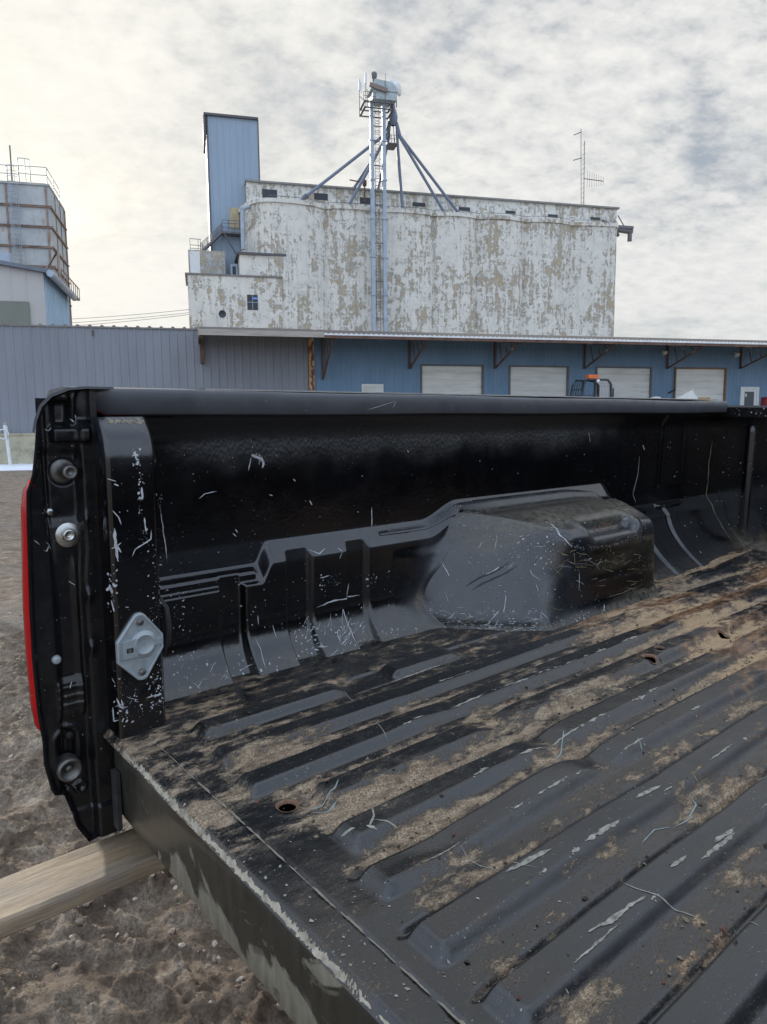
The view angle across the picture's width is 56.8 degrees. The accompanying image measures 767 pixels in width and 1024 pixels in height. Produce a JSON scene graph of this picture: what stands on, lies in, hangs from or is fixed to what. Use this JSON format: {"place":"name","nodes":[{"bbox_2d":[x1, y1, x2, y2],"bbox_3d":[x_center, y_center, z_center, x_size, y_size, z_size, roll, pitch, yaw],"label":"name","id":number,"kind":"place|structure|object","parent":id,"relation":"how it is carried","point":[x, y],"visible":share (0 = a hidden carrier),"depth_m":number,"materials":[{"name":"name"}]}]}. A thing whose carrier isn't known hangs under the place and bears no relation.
{"place":"outdoors","nodes":[
{"label":"outdoors","id":0,"kind":"place"},
{"bbox_2d":[0,252,76,325],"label":"metal shed","id":1,"kind":"structure","parent":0,"point":[28,293],"depth_m":45.20,"materials":[{"name":"blue"}]},
{"bbox_2d":[0,301,29,323],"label":"shed door","id":2,"kind":"structure","parent":1,"relation":"in","point":[18,312],"depth_m":45.00,"materials":[{"name":"white metal"}]},
{"bbox_2d":[0,145,79,325],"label":"steel bin tower","id":3,"kind":"structure","parent":0,"point":[33,230],"depth_m":60.32,"materials":[{"name":"silver metal"}]},
{"bbox_2d":[0,470,294,1023],"bbox_3d":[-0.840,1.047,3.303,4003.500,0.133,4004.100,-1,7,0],"label":"ground","id":4,"kind":"structure","parent":0,"point":[145,975],"depth_m":2.01,"materials":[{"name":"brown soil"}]},
{"bbox_2d":[0,422,11,464],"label":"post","id":5,"kind":"object","parent":4,"relation":"on","point":[6,432],"visible":0.91,"depth_m":25.23,"materials":[{"name":"white metal"}]},
{"bbox_2d":[0,463,32,470],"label":"curb","id":6,"kind":"structure","parent":4,"relation":"on","point":[5,467],"depth_m":24.54,"materials":[{"name":"white concrete"}]},
{"bbox_2d":[0,828,165,939],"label":"wooden plank","id":7,"kind":"object","parent":4,"relation":"on","point":[40,892],"visible":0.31,"depth_m":1.10,"materials":[{"name":"beige wood"}]},
{"bbox_2d":[300,71,458,330],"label":"bucket elevator leg","id":8,"kind":"object","parent":4,"relation":"on","point":[377,91],"visible":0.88,"depth_m":99.90,"materials":[{"name":"metal"}]},
{"bbox_2d":[358,79,365,115],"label":"panel antenna","id":9,"kind":"object","parent":8,"relation":"on","point":[359,86],"visible":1,"depth_m":95.43,"materials":[{"name":"metal"}]},
{"bbox_2d":[365,72,372,104],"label":"panel antenna","id":10,"kind":"object","parent":8,"relation":"on","point":[365,87],"visible":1,"depth_m":95.68,"materials":[{"name":"metal"}]},
{"bbox_2d":[395,81,401,107],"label":"dish antenna","id":11,"kind":"object","parent":8,"relation":"attached to","point":[398,88],"visible":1,"depth_m":97.29,"materials":[{"name":"white metal"}]},
{"bbox_2d":[185,112,633,336],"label":"grain elevator","id":12,"kind":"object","parent":4,"relation":"on","point":[280,255],"visible":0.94,"depth_m":103.41,"materials":[{"name":"white concrete"}]},
{"bbox_2d":[72,312,188,322],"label":"power line","id":13,"kind":"object","parent":12,"relation":"attached to","point":[128,318],"visible":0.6,"depth_m":97.72,"materials":[{"name":"metal"}]},
{"bbox_2d":[74,314,188,325],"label":"power line","id":14,"kind":"object","parent":12,"relation":"attached to","point":[136,320],"visible":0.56,"depth_m":97.54,"materials":[{"name":"metal"}]},
{"bbox_2d":[76,309,188,318],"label":"power line","id":15,"kind":"object","parent":12,"relation":"attached to","point":[134,314],"visible":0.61,"depth_m":97.52,"materials":[{"name":"metal"}]},
{"bbox_2d":[230,264,237,274],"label":"annex door","id":16,"kind":"structure","parent":12,"relation":"in","point":[234,268],"depth_m":99.42,"materials":[{"name":"white metal"}]},
{"bbox_2d":[573,132,603,203],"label":"antenna mast","id":17,"kind":"object","parent":12,"relation":"attached to","point":[589,179],"visible":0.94,"depth_m":114.70,"materials":[{"name":"metal"}]},
{"bbox_2d":[0,322,766,463],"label":"warehouse","id":18,"kind":"structure","parent":0,"point":[39,360],"depth_m":28.50,"materials":[{"name":"blue metal"}]},
{"bbox_2d":[361,384,383,391],"bbox_3d":[-0.444,-4.293,29.145,0.919,1.905,0.047,-2,7,-14],"label":"side door","id":19,"kind":"structure","parent":18,"relation":"in","point":[364,387],"depth_m":29.04,"materials":[{"name":"white paint"}]},
{"bbox_2d":[420,364,483,393],"bbox_3d":[2.902,-4.848,29.994,2.833,2.734,0.100,-2,7,-14],"label":"roll up door","id":20,"kind":"structure","parent":18,"relation":"in","point":[434,378],"depth_m":29.93,"materials":[{"name":"white metal"}]},
{"bbox_2d":[508,365,568,395],"bbox_3d":[6.775,-5.008,30.983,2.863,2.734,0.100,-2,7,-14],"label":"roll up door","id":21,"kind":"structure","parent":18,"relation":"in","point":[538,380],"depth_m":30.93,"materials":[{"name":"white metal"}]},
{"bbox_2d":[596,366,652,397],"bbox_3d":[10.821,-5.174,32.012,2.871,2.734,0.100,-2,7,-14],"label":"roll up door","id":22,"kind":"structure","parent":18,"relation":"in","point":[634,382],"depth_m":32.02,"materials":[{"name":"white metal"}]},
{"bbox_2d":[674,367,726,400],"bbox_3d":[14.715,-5.335,33.007,2.804,2.734,0.100,-2,7,-14],"label":"roll up door","id":23,"kind":"structure","parent":18,"relation":"in","point":[704,382],"depth_m":32.99,"materials":[{"name":"white metal"}]},
{"bbox_2d":[739,387,758,404],"bbox_3d":[17.354,-5.001,33.677,1.033,1.857,0.057,-2,7,-14],"label":"entry door","id":24,"kind":"structure","parent":18,"relation":"in","point":[748,395],"depth_m":33.60,"materials":[{"name":"white paint"}]},
{"bbox_2d":[0,0,766,339],"label":"sky","id":25,"kind":"structure","parent":0,"point":[666,99],"materials":[{"name":"white"}]},
{"bbox_2d":[570,375,613,396],"bbox_3d":[8.509,-4.523,29.191,1.754,2.180,1.464,-2,7,-14],"label":"skid steer","id":26,"kind":"object","parent":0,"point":[596,381],"visible":0.31,"depth_m":28.75,"materials":[{"name":"metal"}]},
{"bbox_2d":[677,390,697,398],"bbox_3d":[12.604,-4.437,30.466,4.127,1.617,0.060,-2,7,-14],"label":"white sheet","id":27,"kind":"object","parent":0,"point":[690,394],"visible":0.18,"depth_m":30.50,"materials":[{"name":"paint"}]},
{"bbox_2d":[697,397,709,400],"bbox_3d":[13.850,-4.363,31.110,0.652,1.288,0.540,-2,7,-14],"label":"wooden crate","id":28,"kind":"object","parent":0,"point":[704,398],"visible":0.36,"depth_m":30.79,"materials":[{"name":"brown wood"}]},
{"bbox_2d":[760,397,766,405],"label":"drum","id":29,"kind":"object","parent":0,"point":[763,401],"visible":0.17,"depth_m":32.39,"materials":[{"name":"red paint"}]},
{"bbox_3d":[0.547,0.937,1.384,0.400,0.729,1.000,-6,9,-40],"label":"timber block","id":30,"kind":"object","parent":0,"visible":0},
{"bbox_2d":[21,386,766,1023],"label":"truck bed","id":31,"kind":"object","parent":30,"relation":"on","point":[201,566],"visible":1,"depth_m":1.14,"materials":[{"name":"black paint"}]},
{"bbox_2d":[209,574,766,1016],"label":"debris","id":32,"kind":"object","parent":31,"relation":"on","point":[541,940],"visible":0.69,"depth_m":0.92,"materials":[{"name":"brown plant"}]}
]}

